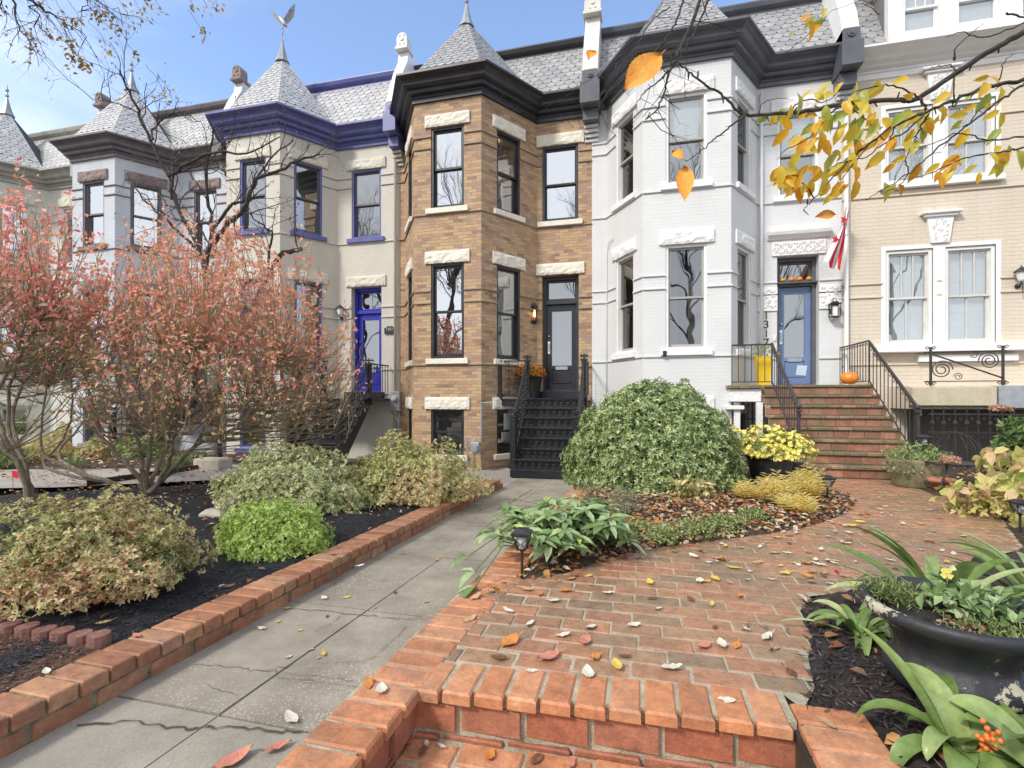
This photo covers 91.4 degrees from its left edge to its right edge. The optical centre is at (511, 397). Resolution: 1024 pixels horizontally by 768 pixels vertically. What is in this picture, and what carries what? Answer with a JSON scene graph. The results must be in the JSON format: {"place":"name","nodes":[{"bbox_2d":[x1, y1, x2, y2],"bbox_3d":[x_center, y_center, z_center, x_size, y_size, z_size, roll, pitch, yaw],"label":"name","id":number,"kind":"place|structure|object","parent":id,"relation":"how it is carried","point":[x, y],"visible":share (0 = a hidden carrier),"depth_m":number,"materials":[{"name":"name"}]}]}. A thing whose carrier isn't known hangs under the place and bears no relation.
{"place":"outdoors","nodes":[
{"label":"outdoors","id":0,"kind":"place"},
{"bbox_2d":[0,85,109,446],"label":"ivory house","id":1,"kind":"structure","parent":0,"point":[49,163],"depth_m":15.28,"materials":[{"name":"paint"}]},
{"bbox_2d":[0,191,36,265],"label":"window","id":2,"kind":"structure","parent":1,"relation":"in","point":[30,200],"depth_m":15.07,"materials":[{"name":"white paint"}]},
{"bbox_2d":[0,397,36,442],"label":"window","id":3,"kind":"structure","parent":1,"relation":"in","point":[22,406],"depth_m":15.12,"materials":[{"name":"white paint"}]},
{"bbox_2d":[0,458,367,495],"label":"ground","id":4,"kind":"structure","parent":0,"point":[39,490],"depth_m":8.71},
{"bbox_2d":[0,0,225,106],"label":"thin leaved tree","id":5,"kind":"object","parent":4,"relation":"on","point":[70,46],"visible":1,"depth_m":5.50,"materials":[{"name":"brown plant"}]},
{"bbox_2d":[0,448,278,469],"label":"neighbour bed","id":6,"kind":"object","parent":4,"relation":"on","point":[120,466],"visible":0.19,"depth_m":10.39,"materials":[{"name":"soil"}]},
{"bbox_2d":[21,432,80,460],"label":"shrub","id":7,"kind":"object","parent":6,"relation":"on","point":[65,450],"visible":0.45,"depth_m":10.98,"materials":[{"name":"plant"}]},
{"bbox_2d":[72,435,120,460],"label":"shrub","id":8,"kind":"object","parent":6,"relation":"on","point":[95,450],"visible":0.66,"depth_m":10.89,"materials":[{"name":"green plant"}]},
{"bbox_2d":[103,433,169,458],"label":"shrub","id":9,"kind":"object","parent":6,"relation":"on","point":[123,448],"visible":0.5,"depth_m":11.14,"materials":[{"name":"green plant"}]},
{"bbox_2d":[107,363,216,448],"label":"iron staircase","id":10,"kind":"structure","parent":6,"relation":"on","point":[147,410],"depth_m":12.57,"materials":[{"name":"black metal"}]},
{"bbox_2d":[41,27,349,456],"bbox_3d":[-5.981,-2.800,9.723,5.644,8.455,2.156,0,0,4],"label":"bare tree","id":11,"kind":"object","parent":6,"relation":"on","point":[246,199],"visible":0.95,"depth_m":9.53,"materials":[{"name":"brown plant"}]},
{"bbox_2d":[48,57,251,453],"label":"pale grey house","id":12,"kind":"structure","parent":4,"relation":"on","point":[96,152],"depth_m":13.68,"materials":[{"name":"paint"}]},
{"bbox_2d":[77,168,107,250],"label":"window","id":13,"kind":"structure","parent":12,"relation":"in","point":[93,192],"depth_m":13.58,"materials":[{"name":"glass"}]},
{"bbox_2d":[124,170,167,254],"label":"window","id":14,"kind":"structure","parent":12,"relation":"in","point":[137,212],"depth_m":13.78,"materials":[{"name":"glass"}]},
{"bbox_2d":[189,178,219,256],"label":"window","id":15,"kind":"structure","parent":12,"relation":"in","point":[200,206],"depth_m":14.15,"materials":[{"name":"glass"}]},
{"bbox_2d":[0,463,354,487],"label":"neighbour walk","id":16,"kind":"structure","parent":4,"relation":"on","point":[5,482],"depth_m":8.87,"materials":[{"name":"concrete"}]},
{"bbox_2d":[0,446,360,493],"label":"leaf litter","id":17,"kind":"object","parent":16,"relation":"on","point":[104,466],"visible":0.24,"depth_m":9.84,"materials":[{"name":"brown plant"}]},
{"bbox_2d":[0,273,130,485],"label":"burning bush","id":18,"kind":"object","parent":17,"relation":"on","point":[80,472],"visible":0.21,"depth_m":7.94,"materials":[{"name":"red plant"}]},
{"bbox_2d":[0,473,475,681],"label":"mulch bed","id":19,"kind":"object","parent":4,"relation":"on","point":[185,602],"visible":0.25,"depth_m":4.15,"materials":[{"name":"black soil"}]},
{"bbox_2d":[0,616,110,648],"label":"scalloped edging","id":20,"kind":"object","parent":19,"relation":"on","point":[20,628],"visible":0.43,"depth_m":2.82,"materials":[{"name":"brick"}]},
{"bbox_2d":[0,634,112,693],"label":"soil","id":21,"kind":"structure","parent":19,"relation":"on","point":[65,661],"depth_m":2.63,"materials":[{"name":"black soil"}]},
{"bbox_2d":[0,158,141,500],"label":"burning bush","id":22,"kind":"object","parent":19,"relation":"on","point":[10,446],"visible":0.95,"depth_m":6.58,"materials":[{"name":"red plant"}]},
{"bbox_2d":[0,483,223,621],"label":"azalea","id":23,"kind":"object","parent":19,"relation":"on","point":[90,548],"visible":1,"depth_m":3.26,"materials":[{"name":"green plant"}]},
{"bbox_2d":[34,203,371,493],"bbox_3d":[-4.245,-0.607,7.198,4.698,4.080,3.466,0,0,14],"label":"burning bush","id":24,"kind":"object","parent":19,"relation":"on","point":[175,340],"visible":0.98,"depth_m":6.71,"materials":[{"name":"red plant"}]},
{"bbox_2d":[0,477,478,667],"bbox_3d":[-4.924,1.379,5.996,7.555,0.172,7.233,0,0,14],"label":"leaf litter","id":25,"kind":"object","parent":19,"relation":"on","point":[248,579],"visible":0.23,"depth_m":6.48,"materials":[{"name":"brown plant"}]},
{"bbox_2d":[207,494,335,563],"bbox_3d":[-2.199,1.182,4.627,1.111,0.559,1.004,0,0,-7],"label":"boxwood","id":26,"kind":"object","parent":19,"relation":"on","point":[242,529],"visible":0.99,"depth_m":4.41,"materials":[{"name":"green plant"}]},
{"bbox_2d":[206,437,383,519],"bbox_3d":[-2.789,0.975,6.295,2.211,0.968,1.726,0,0,14],"label":"azalea","id":27,"kind":"object","parent":19,"relation":"on","point":[327,486],"visible":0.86,"depth_m":6.01,"materials":[{"name":"green plant"}]},
{"bbox_2d":[336,428,494,507],"bbox_3d":[-1.389,0.934,6.800,2.272,1.058,1.630,0,0,14],"label":"azalea","id":28,"kind":"object","parent":19,"relation":"on","point":[413,475],"visible":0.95,"depth_m":6.52,"materials":[{"name":"green plant"}]},
{"bbox_2d":[0,478,502,758],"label":"brick kerb","id":29,"kind":"structure","parent":4,"relation":"on","point":[35,709],"depth_m":2.90,"materials":[{"name":"brick"}]},
{"bbox_2d":[205,25,417,458],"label":"blue trimmed house","id":30,"kind":"structure","parent":4,"relation":"on","point":[345,217],"depth_m":12.71,"materials":[{"name":"beige paint"}]},
{"bbox_2d":[225,155,264,239],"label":"window","id":31,"kind":"structure","parent":30,"relation":"in","point":[260,183],"depth_m":12.70,"materials":[{"name":"glass"}]},
{"bbox_2d":[234,144,298,235],"bbox_3d":[-6.237,-5.010,12.631,1.260,2.220,0.970,0,0,14],"label":"window","id":32,"kind":"structure","parent":30,"relation":"in","point":[266,149],"depth_m":12.29,"materials":[{"name":"blue paint"}]},
{"bbox_2d":[288,268,327,368],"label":"window","id":33,"kind":"structure","parent":30,"relation":"in","point":[315,276],"depth_m":12.74,"materials":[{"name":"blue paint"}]},
{"bbox_2d":[288,146,327,241],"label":"window","id":34,"kind":"structure","parent":30,"relation":"in","point":[310,177],"depth_m":12.74,"materials":[{"name":"glass"}]},
{"bbox_2d":[346,156,385,243],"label":"window","id":35,"kind":"structure","parent":30,"relation":"in","point":[366,184],"depth_m":13.00,"materials":[{"name":"glass"}]},
{"bbox_2d":[359,293,380,390],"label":"door","id":36,"kind":"structure","parent":30,"relation":"in","point":[369,325],"depth_m":13.96,"materials":[{"name":"blue paint"}]},
{"bbox_2d":[394,154,396,453],"bbox_3d":[-2.944,-2.512,12.415,0.079,7.823,0.291,0,0,14],"label":"downspout","id":37,"kind":"object","parent":30,"relation":"attached to","point":[395,284],"visible":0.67,"depth_m":12.48,"materials":[{"name":"beige paint"}]},
{"bbox_2d":[285,358,389,466],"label":"iron staircase","id":38,"kind":"structure","parent":4,"relation":"on","point":[332,442],"depth_m":11.22,"materials":[{"name":"black metal"}]},
{"bbox_2d":[353,466,559,486],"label":"forecourt","id":39,"kind":"structure","parent":4,"relation":"on","point":[503,475],"depth_m":10.01,"materials":[{"name":"concrete"}]},
{"bbox_2d":[496,353,590,479],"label":"iron staircase","id":40,"kind":"structure","parent":39,"relation":"on","point":[550,420],"depth_m":9.99,"materials":[{"name":"black metal"}]},
{"bbox_2d":[390,0,602,469],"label":"brick house","id":41,"kind":"structure","parent":4,"relation":"on","point":[495,182],"depth_m":11.11,"materials":[{"name":"brown brick"}]},
{"bbox_2d":[405,397,452,454],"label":"window","id":42,"kind":"structure","parent":41,"relation":"in","point":[444,421],"depth_m":11.37,"materials":[{"name":"black paint"}]},
{"bbox_2d":[425,249,469,363],"bbox_3d":[-1.383,-1.950,10.810,1.020,2.440,0.220,0,0,14],"label":"window","id":43,"kind":"structure","parent":41,"relation":"in","point":[447,280],"depth_m":10.86,"materials":[{"name":"clear glass"}]},
{"bbox_2d":[425,110,469,214],"bbox_3d":[-1.383,-5.050,10.810,1.020,2.140,0.220,0,0,14],"label":"window","id":44,"kind":"structure","parent":41,"relation":"in","point":[447,143],"depth_m":10.85,"materials":[{"name":"glass"}]},
{"bbox_2d":[425,397,469,460],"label":"window","id":45,"kind":"structure","parent":41,"relation":"in","point":[457,403],"depth_m":10.81,"materials":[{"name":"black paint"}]},
{"bbox_2d":[492,397,524,459],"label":"window","id":46,"kind":"structure","parent":41,"relation":"in","point":[503,419],"depth_m":11.21,"materials":[{"name":"black paint"}]},
{"bbox_2d":[492,251,525,365],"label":"window","id":47,"kind":"structure","parent":41,"relation":"in","point":[508,279],"depth_m":11.39,"materials":[{"name":"black paint"}]},
{"bbox_2d":[492,114,525,222],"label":"window","id":48,"kind":"structure","parent":41,"relation":"in","point":[508,151],"depth_m":11.37,"materials":[{"name":"glass"}]},
{"bbox_2d":[536,130,583,227],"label":"window","id":49,"kind":"structure","parent":41,"relation":"in","point":[559,163],"depth_m":11.66,"materials":[{"name":"glass"}]},
{"bbox_2d":[547,282,575,389],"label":"door","id":50,"kind":"structure","parent":41,"relation":"in","point":[561,319],"depth_m":12.91,"materials":[{"name":"black paint"}]},
{"bbox_2d":[269,482,900,767],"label":"brick steps","id":51,"kind":"structure","parent":4,"relation":"on","point":[468,714],"depth_m":1.97,"materials":[{"name":"brick"}]},
{"bbox_2d":[592,0,863,459],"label":"white house","id":52,"kind":"structure","parent":4,"relation":"on","point":[683,283],"depth_m":10.19,"materials":[{"name":"brick"}]},
{"bbox_2d":[611,237,677,359],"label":"window","id":53,"kind":"structure","parent":52,"relation":"in","point":[625,266],"depth_m":10.87,"materials":[{"name":"white paint"}]},
{"bbox_2d":[611,91,677,212],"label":"window","id":54,"kind":"structure","parent":52,"relation":"in","point":[625,144],"depth_m":10.89,"materials":[{"name":"white paint"}]},
{"bbox_2d":[659,228,713,355],"bbox_3d":[3.501,-2.010,10.167,1.260,2.520,0.970,0,0,14],"label":"window","id":55,"kind":"structure","parent":52,"relation":"in","point":[705,235],"depth_m":9.80,"materials":[{"name":"white paint"}]},
{"bbox_2d":[659,74,713,190],"bbox_3d":[3.501,-5.110,10.167,1.260,2.220,0.970,0,0,14],"label":"window","id":56,"kind":"structure","parent":52,"relation":"in","point":[693,115],"depth_m":9.86,"materials":[{"name":"glass"}]},
{"bbox_2d":[688,229,755,357],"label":"window","id":57,"kind":"structure","parent":52,"relation":"in","point":[694,256],"depth_m":10.20,"materials":[{"name":"white paint"}]},
{"bbox_2d":[688,76,755,199],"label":"window","id":58,"kind":"structure","parent":52,"relation":"in","point":[743,183],"depth_m":10.22,"materials":[{"name":"white paint"}]},
{"bbox_2d":[760,92,762,355],"bbox_3d":[5.230,-3.400,10.477,0.057,6.000,0.057,0,0,14],"label":"downspout","id":59,"kind":"object","parent":52,"relation":"attached to","point":[761,226],"visible":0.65,"depth_m":10.45,"materials":[{"name":"white paint"}]},
{"bbox_2d":[779,264,810,383],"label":"door","id":60,"kind":"structure","parent":52,"relation":"in","point":[794,303],"depth_m":10.66,"materials":[{"name":"blue wood"}]},
{"bbox_2d":[771,95,825,202],"bbox_3d":[6.025,-5.110,10.764,1.260,2.220,0.973,0,0,14],"label":"window","id":61,"kind":"structure","parent":52,"relation":"in","point":[810,159],"depth_m":10.45,"materials":[{"name":"glass"}]},
{"bbox_2d":[824,188,851,269],"bbox_3d":[6.516,-3.220,9.754,0.820,1.520,0.471,0,0,-35],"label":"flag","id":62,"kind":"object","parent":52,"relation":"attached to","point":[833,257],"visible":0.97,"depth_m":9.78,"materials":[{"name":"white fabric"}]},
{"bbox_2d":[844,95,848,384],"bbox_3d":[6.724,-2.713,10.021,0.079,7.574,0.190,0,0,14],"label":"downspout","id":63,"kind":"object","parent":52,"relation":"attached to","point":[846,270],"visible":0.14,"depth_m":10.04,"materials":[{"name":"white paint"}]},
{"bbox_2d":[519,460,1012,767],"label":"raised yard","id":64,"kind":"structure","parent":4,"relation":"on","point":[803,758],"depth_m":1.81,"materials":[{"name":"soil"}]},
{"bbox_2d":[492,464,853,593],"bbox_3d":[2.563,1.194,6.731,3.551,0.157,8.569,0,0,14],"label":"planting bed","id":65,"kind":"object","parent":64,"relation":"on","point":[583,561],"visible":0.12,"depth_m":4.48,"materials":[{"name":"soil"}]},
{"bbox_2d":[449,493,645,597],"bbox_3d":[0.200,1.024,3.829,1.664,0.517,1.139,0,0,-24],"label":"hellebore","id":66,"kind":"object","parent":65,"relation":"on","point":[566,534],"visible":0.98,"depth_m":3.68,"materials":[{"name":"green plant"}]},
{"bbox_2d":[600,486,655,517],"bbox_3d":[1.108,1.034,4.897,0.620,0.325,0.590,0,0,14],"label":"grey tuft","id":67,"kind":"object","parent":65,"relation":"on","point":[622,499],"visible":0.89,"depth_m":4.92,"materials":[{"name":"grey plant"}]},
{"bbox_2d":[559,376,747,495],"bbox_3d":[1.935,0.505,7.005,2.549,1.666,2.390,0,0,14],"label":"evergreen shrub","id":68,"kind":"object","parent":65,"relation":"on","point":[685,425],"visible":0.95,"depth_m":6.36,"materials":[{"name":"green plant"}]},
{"bbox_2d":[629,524,689,549],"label":"ground cover","id":69,"kind":"object","parent":65,"relation":"on","point":[658,534],"visible":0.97,"depth_m":4.04,"materials":[{"name":"green plant"}]},
{"bbox_2d":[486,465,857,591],"bbox_3d":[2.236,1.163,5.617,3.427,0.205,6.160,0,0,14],"label":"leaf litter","id":70,"kind":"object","parent":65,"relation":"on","point":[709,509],"visible":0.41,"depth_m":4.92,"materials":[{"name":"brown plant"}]},
{"bbox_2d":[662,472,718,503],"bbox_3d":[2.036,1.042,5.674,0.582,0.360,0.577,0,0,27],"label":"yellowing perennial","id":71,"kind":"object","parent":65,"relation":"on","point":[692,490],"visible":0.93,"depth_m":5.62,"materials":[{"name":"yellow plant"}]},
{"bbox_2d":[695,424,819,481],"bbox_3d":[3.415,0.760,7.072,1.628,0.820,1.101,0,0,14],"label":"flower pot","id":72,"kind":"object","parent":65,"relation":"on","point":[780,451],"visible":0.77,"depth_m":6.82,"materials":[{"name":"plastic"}]},
{"bbox_2d":[750,469,801,504],"bbox_3d":[2.880,0.974,5.444,0.527,0.395,0.540,0,0,14],"label":"amsonia","id":73,"kind":"object","parent":65,"relation":"on","point":[773,486],"visible":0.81,"depth_m":5.39,"materials":[{"name":"yellow plant"}]},
{"bbox_2d":[768,492,824,512],"bbox_3d":[2.843,1.051,5.009,0.521,0.242,0.437,0,0,14],"label":"amsonia","id":74,"kind":"object","parent":65,"relation":"on","point":[806,503],"visible":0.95,"depth_m":4.95,"materials":[{"name":"yellow plant"}]},
{"bbox_2d":[783,459,831,497],"bbox_3d":[3.336,0.936,5.692,0.556,0.470,0.501,0,0,-43],"label":"amsonia","id":75,"kind":"object","parent":65,"relation":"on","point":[815,485],"visible":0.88,"depth_m":5.61,"materials":[{"name":"yellow plant"}]},
{"bbox_2d":[725,385,762,458],"bbox_3d":[4.520,0.480,9.914,0.700,1.440,1.540,0,0,14],"label":"porch","id":76,"kind":"object","parent":64,"relation":"on","point":[737,394],"visible":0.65,"depth_m":9.32,"materials":[{"name":"white paint"}]},
{"bbox_2d":[761,384,910,479],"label":"brick staircase","id":77,"kind":"structure","parent":64,"relation":"on","point":[850,431],"depth_m":8.22,"materials":[{"name":"red brick"}]},
{"bbox_2d":[748,342,779,384],"bbox_3d":[4.863,-0.674,9.641,0.604,0.869,0.668,0,0,14],"label":"tall planter","id":78,"kind":"object","parent":77,"relation":"on","point":[767,367],"visible":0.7,"depth_m":9.55,"materials":[{"name":"yellow ceramic"}]},
{"bbox_2d":[731,342,801,459],"bbox_3d":[4.264,0.077,8.477,0.723,2.206,1.743,0,0,14],"label":"stair railing","id":79,"kind":"object","parent":77,"relation":"on","point":[794,398],"visible":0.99,"depth_m":8.69,"materials":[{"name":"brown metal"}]},
{"bbox_2d":[839,340,921,453],"bbox_3d":[6.248,0.077,8.631,0.072,2.206,3.015,0,0,14],"label":"stair railing","id":80,"kind":"object","parent":77,"relation":"on","point":[901,386],"visible":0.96,"depth_m":8.19,"materials":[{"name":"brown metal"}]},
{"bbox_2d":[741,589,1023,767],"bbox_3d":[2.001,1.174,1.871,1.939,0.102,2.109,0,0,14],"label":"bark mulch","id":81,"kind":"object","parent":64,"relation":"on","point":[879,683],"visible":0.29,"depth_m":2.09,"materials":[{"name":"black wood"}]},
{"bbox_2d":[779,599,893,656],"bbox_3d":[1.676,1.157,2.486,0.605,0.206,0.442,0,0,14],"label":"strap plant","id":82,"kind":"object","parent":81,"relation":"on","point":[850,618],"visible":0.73,"depth_m":2.49,"materials":[{"name":"green plant"}]},
{"bbox_2d":[797,593,944,760],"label":"leaf litter","id":83,"kind":"object","parent":81,"relation":"on","point":[893,736],"visible":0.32,"depth_m":2.34,"materials":[{"name":"orange plant"}]},
{"bbox_2d":[824,524,1023,628],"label":"strap plant","id":84,"kind":"object","parent":81,"relation":"on","point":[970,570],"visible":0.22,"depth_m":2.60,"materials":[{"name":"green plant"}]},
{"bbox_2d":[834,565,1023,714],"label":"urn","id":85,"kind":"object","parent":81,"relation":"on","point":[966,636],"visible":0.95,"depth_m":1.89,"materials":[{"name":"black paint"}]},
{"bbox_2d":[856,624,1023,767],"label":"strap plant","id":86,"kind":"object","parent":81,"relation":"on","point":[950,731],"visible":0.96,"depth_m":1.69,"materials":[{"name":"green plant"}]},
{"bbox_2d":[935,530,1023,599],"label":"strap plant","id":87,"kind":"object","parent":81,"relation":"on","point":[982,552],"visible":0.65,"depth_m":2.83,"materials":[{"name":"green plant"}]},
{"bbox_2d":[948,694,1023,767],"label":"strap plant","id":88,"kind":"object","parent":81,"relation":"on","point":[1002,716],"visible":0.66,"depth_m":1.67,"materials":[{"name":"green plant"}]},
{"bbox_2d":[921,466,1023,579],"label":"side bed","id":89,"kind":"object","parent":64,"relation":"on","point":[951,473],"visible":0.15,"depth_m":5.91,"materials":[{"name":"soil"}]},
{"bbox_2d":[879,440,957,488],"bbox_3d":[5.493,0.877,6.784,0.888,0.646,0.678,0,0,14],"label":"stone trough","id":90,"kind":"object","parent":89,"relation":"on","point":[903,470],"visible":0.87,"depth_m":6.66,"materials":[{"name":"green stone"}]},
{"bbox_2d":[938,404,1023,527],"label":"hydrangea","id":91,"kind":"object","parent":89,"relation":"on","point":[1011,484],"visible":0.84,"depth_m":5.08,"materials":[{"name":"yellow plant"}]},
{"bbox_2d":[984,413,1023,479],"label":"evergreen shrub","id":92,"kind":"object","parent":89,"relation":"on","point":[1008,440],"visible":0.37,"depth_m":7.01,"materials":[{"name":"green plant"}]},
{"bbox_2d":[929,406,1023,467],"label":"iron fence","id":93,"kind":"object","parent":64,"relation":"on","point":[966,423],"visible":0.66,"depth_m":8.21,"materials":[{"name":"black metal"}]},
{"bbox_2d":[545,0,1023,218],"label":"golden tree","id":94,"kind":"object","parent":4,"relation":"on","point":[644,67],"visible":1,"depth_m":2.08,"materials":[{"name":"yellow plant"}]},
{"bbox_2d":[841,0,1023,461],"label":"beige house","id":95,"kind":"structure","parent":4,"relation":"on","point":[932,263],"depth_m":9.76,"materials":[{"name":"brick"}]},
{"bbox_2d":[873,0,941,33],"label":"window","id":96,"kind":"structure","parent":95,"relation":"in","point":[918,15],"depth_m":9.74,"materials":[{"name":"white paint"}]},
{"bbox_2d":[886,249,931,344],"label":"window","id":97,"kind":"structure","parent":95,"relation":"in","point":[908,312],"depth_m":10.00,"materials":[{"name":"white paint"}]},
{"bbox_2d":[886,105,931,182],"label":"window","id":98,"kind":"structure","parent":95,"relation":"in","point":[922,152],"depth_m":9.99,"materials":[{"name":"white paint"}]},
{"bbox_2d":[906,245,994,343],"bbox_3d":[8.935,-1.960,10.076,1.320,2.240,0.880,0,0,14],"label":"window","id":99,"kind":"structure","parent":95,"relation":"in","point":[969,270],"depth_m":9.75,"materials":[{"name":"white paint"}]},
{"bbox_2d":[890,385,1023,408],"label":"porch","id":100,"kind":"object","parent":95,"relation":"attached to","point":[952,397],"visible":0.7,"depth_m":8.93,"materials":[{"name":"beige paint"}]},
{"bbox_2d":[924,345,1008,385],"bbox_3d":[8.088,-0.578,8.908,1.271,0.717,0.032,0,0,14],"label":"scroll railing","id":101,"kind":"object","parent":100,"relation":"on","point":[1002,381],"visible":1,"depth_m":8.89,"materials":[{"name":"brown metal"}]},
{"bbox_2d":[922,97,994,176],"bbox_3d":[8.935,-4.975,10.076,1.320,1.850,0.880,0,0,14],"label":"window","id":102,"kind":"structure","parent":95,"relation":"in","point":[972,146],"depth_m":9.74,"materials":[{"name":"glass"}]},
{"bbox_2d":[933,0,1001,24],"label":"window","id":103,"kind":"structure","parent":95,"relation":"in","point":[968,11],"depth_m":9.51,"materials":[{"name":"white paint"}]},
{"bbox_2d":[0,478,572,767],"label":"path","id":104,"kind":"structure","parent":0,"point":[213,704],"depth_m":2.81,"materials":[{"name":"concrete"}]},
{"bbox_2d":[0,0,755,133],"label":"sky","id":105,"kind":"structure","parent":0,"point":[325,40],"materials":[{"name":"blue"}]},
{"bbox_2d":[444,478,1022,704],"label":"patio paving","id":106,"kind":"structure","parent":0,"point":[710,670],"depth_m":3.03,"materials":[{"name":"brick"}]},
{"bbox_2d":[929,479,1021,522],"bbox_3d":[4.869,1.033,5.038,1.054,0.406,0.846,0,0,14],"label":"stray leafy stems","id":107,"kind":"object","parent":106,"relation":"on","point":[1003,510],"visible":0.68,"depth_m":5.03,"materials":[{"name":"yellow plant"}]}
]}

